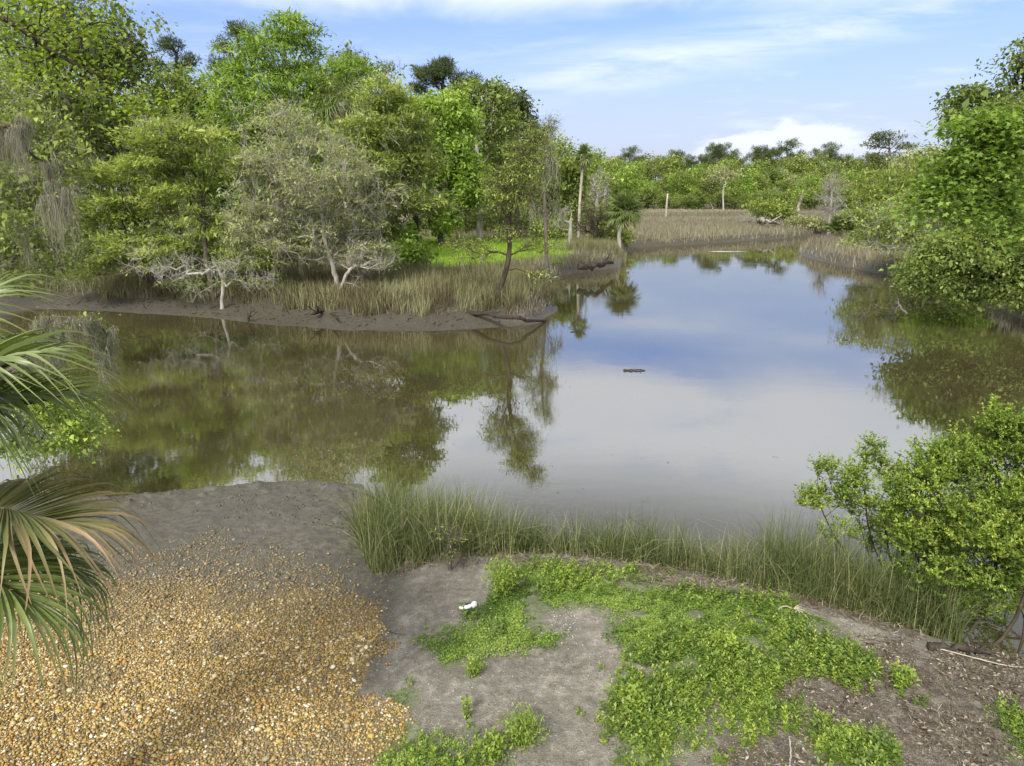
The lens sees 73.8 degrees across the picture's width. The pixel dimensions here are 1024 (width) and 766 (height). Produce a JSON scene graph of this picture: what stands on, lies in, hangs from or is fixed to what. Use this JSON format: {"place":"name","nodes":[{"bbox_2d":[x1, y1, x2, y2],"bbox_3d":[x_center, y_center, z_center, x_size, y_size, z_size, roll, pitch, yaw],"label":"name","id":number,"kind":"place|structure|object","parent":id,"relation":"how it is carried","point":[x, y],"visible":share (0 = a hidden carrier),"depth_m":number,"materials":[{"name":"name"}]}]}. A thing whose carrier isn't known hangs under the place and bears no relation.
{"place":"outdoors","nodes":[
{"label":"outdoors","id":0,"kind":"place"},
{"bbox_2d":[0,524,417,765],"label":"gravel","id":1,"kind":"structure","parent":0,"point":[215,725],"depth_m":7.41,"materials":[{"name":"gravel"}]},
{"bbox_2d":[0,234,1023,655],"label":"water","id":2,"kind":"structure","parent":0,"point":[724,358],"depth_m":19.42,"materials":[{"name":"liquid"}]},
{"bbox_2d":[467,310,545,322],"bbox_3d":[-1.656,-3.110,30.804,5.841,0.715,2.772,9,18,29],"label":"fallen log","id":3,"kind":"object","parent":2,"relation":"in","point":[485,313],"visible":0.71,"depth_m":29.16,"materials":[{"name":"brown wood"}]},
{"bbox_2d":[0,196,1023,765],"bbox_3d":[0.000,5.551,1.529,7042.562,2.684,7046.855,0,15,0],"label":"ground","id":4,"kind":"structure","parent":0,"point":[178,522],"depth_m":7.97,"materials":[{"name":"soil"}]},
{"bbox_2d":[0,71,109,307],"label":"moss draped tree","id":5,"kind":"object","parent":4,"relation":"on","point":[60,153],"visible":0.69,"depth_m":18.94,"materials":[{"name":"green plant"}]},
{"bbox_2d":[0,113,96,272],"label":"moss curtain bough","id":6,"kind":"object","parent":5,"relation":"attached to","point":[15,135],"visible":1,"depth_m":16.26,"materials":[{"name":"grey plant"}]},
{"bbox_2d":[0,371,123,477],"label":"overhanging shrub","id":7,"kind":"object","parent":4,"relation":"on","point":[73,423],"visible":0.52,"depth_m":11.87,"materials":[{"name":"green plant"}]},
{"bbox_2d":[5,308,128,412],"bbox_3d":[-10.541,0.301,13.716,5.511,3.784,1.515,0,15,0],"label":"mossy overhang","id":8,"kind":"object","parent":4,"relation":"on","point":[90,322],"visible":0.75,"depth_m":13.40,"materials":[{"name":"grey plant"}]},
{"bbox_2d":[0,269,171,712],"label":"palmetto","id":9,"kind":"object","parent":4,"relation":"on","point":[33,546],"visible":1,"depth_m":3.87,"materials":[{"name":"green plant"}]},
{"bbox_2d":[0,0,178,263],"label":"broadleaf canopy tree","id":10,"kind":"object","parent":4,"relation":"on","point":[127,49],"visible":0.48,"depth_m":35.92,"materials":[{"name":"green plant"}]},
{"bbox_2d":[0,0,183,134],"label":"overhanging broadleaf","id":11,"kind":"object","parent":4,"relation":"on","point":[49,51],"visible":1,"depth_m":5.82,"materials":[{"name":"green plant"}]},
{"bbox_2d":[83,228,181,269],"bbox_3d":[-24.412,-8.014,43.116,7.254,3.673,4.771,0,15,0],"label":"woodland shrub","id":12,"kind":"object","parent":4,"relation":"on","point":[135,261],"visible":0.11,"depth_m":42.54,"materials":[{"name":"green plant"}]},
{"bbox_2d":[81,98,194,236],"bbox_3d":[-32.844,-17.411,57.562,11.123,12.836,10.138,6,16,20],"label":"woodland tree","id":13,"kind":"object","parent":4,"relation":"on","point":[137,223],"visible":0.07,"depth_m":56.98,"materials":[{"name":"green plant"}]},
{"bbox_2d":[11,107,292,300],"bbox_3d":[-17.313,-8.448,32.946,13.891,9.188,7.766,0,15,0],"label":"layered cedar","id":14,"kind":"object","parent":4,"relation":"on","point":[178,136],"visible":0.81,"depth_m":32.17,"materials":[{"name":"green plant"}]},
{"bbox_2d":[148,33,202,222],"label":"pine","id":15,"kind":"object","parent":4,"relation":"on","point":[168,44],"visible":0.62,"depth_m":63.47,"materials":[{"name":"green plant"}]},
{"bbox_2d":[114,58,240,234],"bbox_3d":[-23.737,-16.331,50.616,10.001,14.374,8.538,9,18,28],"label":"round top tree","id":16,"kind":"object","parent":4,"relation":"on","point":[190,93],"visible":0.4,"depth_m":48.30,"materials":[{"name":"green plant"}]},
{"bbox_2d":[139,223,244,271],"bbox_3d":[-19.245,-8.091,41.398,6.845,4.280,4.758,0,15,0],"label":"woodland shrub","id":17,"kind":"object","parent":4,"relation":"on","point":[212,241],"visible":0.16,"depth_m":40.55,"materials":[{"name":"green plant"}]},
{"bbox_2d":[111,237,300,308],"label":"dead bough tree","id":18,"kind":"object","parent":4,"relation":"on","point":[215,268],"visible":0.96,"depth_m":32.28,"materials":[{"name":"wood"}]},
{"bbox_2d":[155,121,273,237],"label":"woodland tree","id":19,"kind":"object","parent":4,"relation":"on","point":[222,200],"visible":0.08,"depth_m":62.40,"materials":[{"name":"green plant"}]},
{"bbox_2d":[204,16,262,139],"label":"pine","id":20,"kind":"object","parent":4,"relation":"on","point":[235,32],"visible":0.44,"depth_m":65.25,"materials":[{"name":"green plant"}]},
{"bbox_2d":[129,481,373,531],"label":"mud clods","id":21,"kind":"object","parent":4,"relation":"on","point":[286,497],"visible":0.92,"depth_m":12.32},
{"bbox_2d":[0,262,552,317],"bbox_3d":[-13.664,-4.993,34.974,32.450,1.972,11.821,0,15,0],"label":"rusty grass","id":22,"kind":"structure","parent":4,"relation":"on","point":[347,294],"depth_m":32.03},
{"bbox_2d":[14,289,539,327],"bbox_3d":[-11.797,-3.700,32.502,27.988,0.927,7.678,0,15,0],"label":"mud debris","id":23,"kind":"object","parent":4,"relation":"on","point":[268,313],"visible":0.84,"depth_m":31.87,"materials":[{"name":"soil"}]},
{"bbox_2d":[229,219,325,267],"bbox_3d":[-15.198,-8.848,43.898,6.928,4.149,5.379,0,15,0],"label":"woodland shrub","id":24,"kind":"object","parent":4,"relation":"on","point":[302,242],"visible":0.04,"depth_m":43.44,"materials":[{"name":"green plant"}]},
{"bbox_2d":[177,3,382,218],"bbox_3d":[-15.559,-16.569,46.847,14.890,17.022,14.438,0,15,0],"label":"green cypress","id":25,"kind":"object","parent":4,"relation":"on","point":[283,80],"visible":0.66,"depth_m":45.07,"materials":[{"name":"green plant"}]},
{"bbox_2d":[0,256,559,316],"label":"bank grass","id":26,"kind":"structure","parent":4,"relation":"on","point":[411,274],"depth_m":34.01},
{"bbox_2d":[253,122,353,244],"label":"woodland tree","id":27,"kind":"object","parent":4,"relation":"on","point":[321,188],"visible":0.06,"depth_m":60.81,"materials":[{"name":"green plant"}]},
{"bbox_2d":[16,250,596,314],"bbox_3d":[-4.066,-6.218,40.271,42.881,1.036,20.264,-11,19,-34],"label":"bank fringe","id":28,"kind":"object","parent":4,"relation":"on","point":[265,303],"visible":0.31,"depth_m":33.45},
{"bbox_2d":[1,225,622,271],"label":"back grass","id":29,"kind":"structure","parent":4,"relation":"on","point":[423,230],"depth_m":66.31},
{"bbox_2d":[210,87,418,285],"bbox_3d":[-9.273,-9.105,33.276,9.682,9.498,10.324,0,15,0],"label":"mossy grey tree","id":30,"kind":"object","parent":4,"relation":"on","point":[273,221],"visible":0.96,"depth_m":31.66,"materials":[{"name":"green plant"}]},
{"bbox_2d":[305,68,367,265],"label":"cabbage palm","id":31,"kind":"object","parent":4,"relation":"on","point":[344,104],"visible":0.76,"depth_m":42.27,"materials":[{"name":"green plant"}]},
{"bbox_2d":[45,237,629,319],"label":"creek edge grass","id":32,"kind":"structure","parent":4,"relation":"on","point":[580,256],"depth_m":48.80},
{"bbox_2d":[322,39,415,212],"bbox_3d":[-12.357,-19.371,56.787,7.140,16.927,6.658,12,20,38],"label":"slim tree","id":33,"kind":"object","parent":4,"relation":"on","point":[381,68],"visible":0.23,"depth_m":54.85,"materials":[{"name":"green plant"}]},
{"bbox_2d":[337,243,402,293],"bbox_3d":[-6.606,-5.335,32.181,3.006,2.822,2.251,-12,19,-36],"label":"pale dead bough","id":34,"kind":"object","parent":4,"relation":"on","point":[349,270],"visible":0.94,"depth_m":32.08,"materials":[{"name":"wood"}]},
{"bbox_2d":[309,130,432,247],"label":"woodland tree","id":35,"kind":"object","parent":4,"relation":"on","point":[413,225],"visible":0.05,"depth_m":58.68,"materials":[{"name":"green plant"}]},
{"bbox_2d":[309,58,467,278],"bbox_3d":[-6.581,-10.650,35.340,8.586,11.412,6.236,0,15,0],"label":"olive cypress","id":36,"kind":"object","parent":4,"relation":"on","point":[390,109],"visible":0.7,"depth_m":34.29,"materials":[{"name":"green plant"}]},
{"bbox_2d":[373,225,443,271],"bbox_3d":[-6.918,-8.011,43.293,5.003,4.000,3.629,-6,16,-20],"label":"woodland shrub","id":37,"kind":"object","parent":4,"relation":"on","point":[412,250],"visible":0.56,"depth_m":42.71,"materials":[{"name":"green plant"}]},
{"bbox_2d":[392,82,489,240],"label":"light green tree","id":38,"kind":"object","parent":4,"relation":"on","point":[446,108],"visible":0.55,"depth_m":62.53,"materials":[{"name":"green plant"}]},
{"bbox_2d":[404,53,483,192],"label":"pine","id":39,"kind":"object","parent":4,"relation":"on","point":[439,68],"visible":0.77,"depth_m":80.15,"materials":[{"name":"green plant"}]},
{"bbox_2d":[425,520,470,570],"bbox_3d":[-0.856,2.252,9.246,0.620,0.974,0.471,-6,17,-22],"label":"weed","id":40,"kind":"object","parent":4,"relation":"on","point":[450,554],"visible":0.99,"depth_m":9.21,"materials":[{"name":"green plant"}]},
{"bbox_2d":[415,116,494,245],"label":"vine clad tree","id":41,"kind":"object","parent":4,"relation":"on","point":[465,172],"visible":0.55,"depth_m":62.69,"materials":[{"name":"green plant"}]},
{"bbox_2d":[462,652,486,677],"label":"weed","id":42,"kind":"object","parent":4,"relation":"on","point":[474,669],"visible":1,"depth_m":7.24,"materials":[{"name":"green plant"}]},
{"bbox_2d":[428,149,526,233],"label":"woodland tree","id":43,"kind":"object","parent":4,"relation":"on","point":[469,224],"visible":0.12,"depth_m":88.22,"materials":[{"name":"green plant"}]},
{"bbox_2d":[442,72,533,238],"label":"mixed green tree","id":44,"kind":"object","parent":4,"relation":"on","point":[495,92],"visible":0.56,"depth_m":69.88,"materials":[{"name":"green plant"}]},
{"bbox_2d":[478,726,511,761],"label":"weed","id":45,"kind":"object","parent":4,"relation":"on","point":[495,745],"visible":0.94,"depth_m":6.18,"materials":[{"name":"green plant"}]},
{"bbox_2d":[418,236,576,265],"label":"meadow grass","id":46,"kind":"structure","parent":4,"relation":"on","point":[495,244],"depth_m":57.63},
{"bbox_2d":[480,550,525,596],"bbox_3d":[-0.126,2.480,8.678,0.623,0.665,0.676,0,15,0],"label":"weed","id":47,"kind":"object","parent":4,"relation":"on","point":[501,587],"visible":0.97,"depth_m":8.65,"materials":[{"name":"green plant"}]},
{"bbox_2d":[438,114,573,301],"bbox_3d":[-0.318,-7.773,30.803,6.429,8.667,4.100,0,15,0],"label":"slender cypress","id":48,"kind":"object","parent":4,"relation":"on","point":[525,159],"visible":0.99,"depth_m":30.57,"materials":[{"name":"green plant"}]},
{"bbox_2d":[488,86,545,235],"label":"dark topped tree","id":49,"kind":"object","parent":4,"relation":"on","point":[523,104],"visible":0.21,"depth_m":78.14,"materials":[{"name":"green plant"}]},
{"bbox_2d":[495,702,550,753],"bbox_3d":[0.085,3.232,6.320,0.553,0.497,0.482,-11,19,-35],"label":"weed","id":50,"kind":"object","parent":4,"relation":"on","point":[517,732],"visible":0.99,"depth_m":6.30,"materials":[{"name":"green plant"}]},
{"bbox_2d":[364,581,682,765],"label":"sand debris","id":51,"kind":"object","parent":4,"relation":"on","point":[503,681],"visible":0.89,"depth_m":7.31,"materials":[{"name":"brown plant"}]},
{"bbox_2d":[519,111,569,279],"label":"spindly mossy tree","id":52,"kind":"object","parent":4,"relation":"on","point":[552,168],"visible":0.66,"depth_m":43.97,"materials":[{"name":"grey plant"}]},
{"bbox_2d":[523,212,576,240],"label":"woodland shrub","id":53,"kind":"object","parent":4,"relation":"on","point":[550,229],"visible":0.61,"depth_m":73.71,"materials":[{"name":"green plant"}]},
{"bbox_2d":[521,147,580,228],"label":"woodland tree","id":54,"kind":"object","parent":4,"relation":"on","point":[536,199],"visible":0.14,"depth_m":95.15,"materials":[{"name":"green plant"}]},
{"bbox_2d":[535,131,595,182],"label":"broadleaf tree","id":55,"kind":"object","parent":4,"relation":"on","point":[568,149],"visible":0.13,"depth_m":124.11,"materials":[{"name":"green plant"}]},
{"bbox_2d":[536,152,596,225],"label":"green tree","id":56,"kind":"object","parent":4,"relation":"on","point":[570,171],"visible":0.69,"depth_m":79.64,"materials":[{"name":"green plant"}]},
{"bbox_2d":[549,235,609,252],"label":"rush clump","id":57,"kind":"object","parent":4,"relation":"on","point":[572,246],"visible":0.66,"depth_m":58.37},
{"bbox_2d":[569,142,597,237],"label":"cabbage palm","id":58,"kind":"object","parent":4,"relation":"on","point":[582,159],"visible":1,"depth_m":75.92,"materials":[{"name":"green plant"}]},
{"bbox_2d":[576,162,611,224],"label":"dead tree","id":59,"kind":"object","parent":4,"relation":"on","point":[598,197],"visible":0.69,"depth_m":91.64,"materials":[{"name":"grey plant"}]},
{"bbox_2d":[566,195,622,238],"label":"twiggy dead shrub","id":60,"kind":"object","parent":4,"relation":"on","point":[591,216],"visible":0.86,"depth_m":67.81,"materials":[{"name":"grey plant"}]},
{"bbox_2d":[562,149,627,192],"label":"broadleaf tree","id":61,"kind":"object","parent":4,"relation":"on","point":[595,166],"visible":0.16,"depth_m":142.56,"materials":[{"name":"green plant"}]},
{"bbox_2d":[574,237,632,262],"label":"rush clump","id":62,"kind":"object","parent":4,"relation":"on","point":[612,246],"visible":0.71,"depth_m":58.47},
{"bbox_2d":[585,224,636,248],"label":"woodland shrub","id":63,"kind":"object","parent":4,"relation":"on","point":[625,236],"visible":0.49,"depth_m":69.77,"materials":[{"name":"green plant"}]},
{"bbox_2d":[600,159,648,198],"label":"broadleaf tree","id":64,"kind":"object","parent":4,"relation":"on","point":[625,180],"visible":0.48,"depth_m":190.11,"materials":[{"name":"green plant"}]},
{"bbox_2d":[604,190,646,248],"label":"cabbage palm","id":65,"kind":"object","parent":4,"relation":"on","point":[625,214],"visible":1,"depth_m":63.42,"materials":[{"name":"green plant"}]},
{"bbox_2d":[315,522,951,642],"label":"dead stalks","id":66,"kind":"object","parent":4,"relation":"on","point":[538,549],"visible":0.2,"depth_m":9.75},
{"bbox_2d":[614,681,652,716],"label":"weed","id":67,"kind":"object","parent":4,"relation":"on","point":[636,695],"visible":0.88,"depth_m":6.69,"materials":[{"name":"green plant"}]},
{"bbox_2d":[376,546,928,641],"bbox_3d":[1.606,2.705,9.200,7.185,0.507,1.263,3,16,11],"label":"wrack line","id":68,"kind":"object","parent":4,"relation":"on","point":[700,582],"visible":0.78,"depth_m":9.21,"materials":[{"name":"brown plant"}]},
{"bbox_2d":[289,448,1021,703],"bbox_3d":[2.004,2.113,9.809,12.979,2.057,5.331,4,16,15],"label":"cordgrass","id":69,"kind":"object","parent":4,"relation":"on","point":[384,521],"visible":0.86,"depth_m":9.70,"materials":[{"name":"plant"}]},
{"bbox_2d":[640,185,675,208],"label":"tree","id":70,"kind":"object","parent":4,"relation":"on","point":[654,190],"visible":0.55,"depth_m":219.86,"materials":[{"name":"green plant"}]},
{"bbox_2d":[630,151,686,207],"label":"broadleaf tree","id":71,"kind":"object","parent":4,"relation":"on","point":[661,164],"visible":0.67,"depth_m":255.92,"materials":[{"name":"green plant"}]},
{"bbox_2d":[421,554,930,765],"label":"broadleaf seedlings","id":72,"kind":"object","parent":4,"relation":"on","point":[832,750],"visible":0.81,"depth_m":7.24,"materials":[{"name":"green plant"}]},
{"bbox_2d":[665,168,708,208],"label":"broadleaf tree","id":73,"kind":"object","parent":4,"relation":"on","point":[686,182],"visible":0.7,"depth_m":235.73,"materials":[{"name":"green plant"}]},
{"bbox_2d":[368,554,1023,765],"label":"creeper mat","id":74,"kind":"object","parent":4,"relation":"on","point":[507,599],"visible":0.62,"depth_m":8.00,"materials":[{"name":"green plant"}]},
{"bbox_2d":[381,553,1023,765],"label":"leafy ground cover","id":75,"kind":"object","parent":4,"relation":"on","point":[741,683],"visible":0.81,"depth_m":6.97,"materials":[{"name":"green plant"}]},
{"bbox_2d":[388,557,1022,765],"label":"short grass","id":76,"kind":"structure","parent":4,"relation":"on","point":[675,660],"depth_m":7.56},
{"bbox_2d":[691,168,727,208],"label":"broadleaf tree","id":77,"kind":"object","parent":4,"relation":"on","point":[713,184],"visible":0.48,"depth_m":236.76,"materials":[{"name":"green plant"}]},
{"bbox_2d":[708,141,739,206],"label":"pine","id":78,"kind":"object","parent":4,"relation":"on","point":[717,151],"visible":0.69,"depth_m":272.94,"materials":[{"name":"green plant"}]},
{"bbox_2d":[704,161,745,209],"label":"pale trunk tree","id":79,"kind":"object","parent":4,"relation":"on","point":[720,172],"visible":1,"depth_m":206.81,"materials":[{"name":"green plant"}]},
{"bbox_2d":[709,630,749,659],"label":"weed","id":80,"kind":"object","parent":4,"relation":"on","point":[720,639],"visible":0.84,"depth_m":7.48,"materials":[{"name":"green plant"}]},
{"bbox_2d":[716,171,766,208],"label":"broadleaf tree","id":81,"kind":"object","parent":4,"relation":"on","point":[746,182],"visible":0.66,"depth_m":232.37,"materials":[{"name":"green plant"}]},
{"bbox_2d":[737,196,806,219],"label":"marsh bush","id":82,"kind":"object","parent":4,"relation":"on","point":[764,209],"visible":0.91,"depth_m":113.30,"materials":[{"name":"green plant"}]},
{"bbox_2d":[768,137,809,164],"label":"pine","id":83,"kind":"object","parent":4,"relation":"on","point":[791,143],"visible":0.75,"depth_m":284.97,"materials":[{"name":"green plant"}]},
{"bbox_2d":[782,212,826,231],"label":"woodland shrub","id":84,"kind":"object","parent":4,"relation":"on","point":[814,223],"visible":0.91,"depth_m":97.03,"materials":[{"name":"green plant"}]},
{"bbox_2d":[786,173,823,210],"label":"pale trunk tree","id":85,"kind":"object","parent":4,"relation":"on","point":[807,182],"visible":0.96,"depth_m":182.31,"materials":[{"name":"green plant"}]},
{"bbox_2d":[786,149,835,206],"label":"broadleaf tree","id":86,"kind":"object","parent":4,"relation":"on","point":[814,169],"visible":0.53,"depth_m":253.80,"materials":[{"name":"green plant"}]},
{"bbox_2d":[804,186,855,209],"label":"tree","id":87,"kind":"object","parent":4,"relation":"on","point":[819,202],"visible":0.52,"depth_m":188.62,"materials":[{"name":"green plant"}]},
{"bbox_2d":[811,170,849,234],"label":"dead tree","id":88,"kind":"object","parent":4,"relation":"on","point":[830,208],"visible":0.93,"depth_m":94.48,"materials":[{"name":"grey plant"}]},
{"bbox_2d":[820,212,858,235],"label":"palmetto","id":89,"kind":"object","parent":4,"relation":"on","point":[834,226],"visible":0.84,"depth_m":75.56,"materials":[{"name":"green plant"}]},
{"bbox_2d":[817,714,865,755],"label":"weed","id":90,"kind":"object","parent":4,"relation":"on","point":[846,728],"visible":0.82,"depth_m":6.27,"materials":[{"name":"green plant"}]},
{"bbox_2d":[792,430,904,572],"bbox_3d":[5.019,2.209,9.537,2.356,3.198,1.074,0,15,0],"label":"marsh elder","id":91,"kind":"object","parent":4,"relation":"on","point":[813,494],"visible":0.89,"depth_m":9.30,"materials":[{"name":"green plant"}]},
{"bbox_2d":[698,633,1023,765],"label":"leaf litter","id":92,"kind":"object","parent":4,"relation":"on","point":[829,706],"visible":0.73,"depth_m":6.83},
{"bbox_2d":[703,633,1023,765],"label":"dry straw","id":93,"kind":"object","parent":4,"relation":"on","point":[903,708],"visible":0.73,"depth_m":6.79,"materials":[{"name":"beige plant"}]},
{"bbox_2d":[761,523,1012,643],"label":"tall reeds","id":94,"kind":"object","parent":4,"relation":"on","point":[957,628],"visible":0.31,"depth_m":8.65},
{"bbox_2d":[853,128,922,190],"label":"flat topped tree","id":95,"kind":"object","parent":4,"relation":"on","point":[879,140],"visible":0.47,"depth_m":123.41,"materials":[{"name":"green plant"}]},
{"bbox_2d":[844,153,947,231],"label":"hazel toned tree","id":96,"kind":"object","parent":4,"relation":"on","point":[895,172],"visible":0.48,"depth_m":68.44,"materials":[{"name":"green plant"}]},
{"bbox_2d":[835,178,968,255],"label":"arching tree","id":97,"kind":"object","parent":4,"relation":"on","point":[900,235],"visible":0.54,"depth_m":45.67,"materials":[{"name":"green plant"}]},
{"bbox_2d":[885,658,924,687],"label":"weed","id":98,"kind":"object","parent":4,"relation":"on","point":[902,680],"visible":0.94,"depth_m":7.09,"materials":[{"name":"green plant"}]},
{"bbox_2d":[799,229,1023,316],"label":"marsh grass","id":99,"kind":"structure","parent":4,"relation":"on","point":[821,242],"depth_m":58.61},
{"bbox_2d":[881,141,963,229],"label":"mossy grey tree","id":100,"kind":"object","parent":4,"relation":"on","point":[895,161],"visible":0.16,"depth_m":79.07,"materials":[{"name":"green plant"}]},
{"bbox_2d":[864,392,1023,645],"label":"marsh elder","id":101,"kind":"object","parent":4,"relation":"on","point":[997,535],"visible":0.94,"depth_m":8.24,"materials":[{"name":"green plant"}]},
{"bbox_2d":[873,91,1023,259],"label":"overhanging maple","id":102,"kind":"object","parent":4,"relation":"on","point":[992,149],"visible":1,"depth_m":10.39,"materials":[{"name":"green plant"}]},
{"bbox_2d":[879,180,1023,315],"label":"waterside thicket","id":103,"kind":"object","parent":4,"relation":"on","point":[934,268],"visible":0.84,"depth_m":27.58,"materials":[{"name":"green plant"}]},
{"bbox_2d":[926,633,992,653],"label":"fallen branch","id":104,"kind":"object","parent":4,"relation":"on","point":[934,646],"visible":0.99,"depth_m":7.78,"materials":[{"name":"brown wood"}]},
{"bbox_2d":[929,33,1023,166],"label":"dark canopy tree","id":105,"kind":"object","parent":4,"relation":"on","point":[966,96],"visible":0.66,"depth_m":24.91,"materials":[{"name":"green plant"}]},
{"bbox_2d":[0,0,1023,194],"label":"sky","id":106,"kind":"structure","parent":0,"point":[657,76],"materials":[{"name":"blue"}]},
{"bbox_2d":[581,208,906,246],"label":"marsh grass","id":107,"kind":"structure","parent":0,"point":[677,223],"depth_m":97.02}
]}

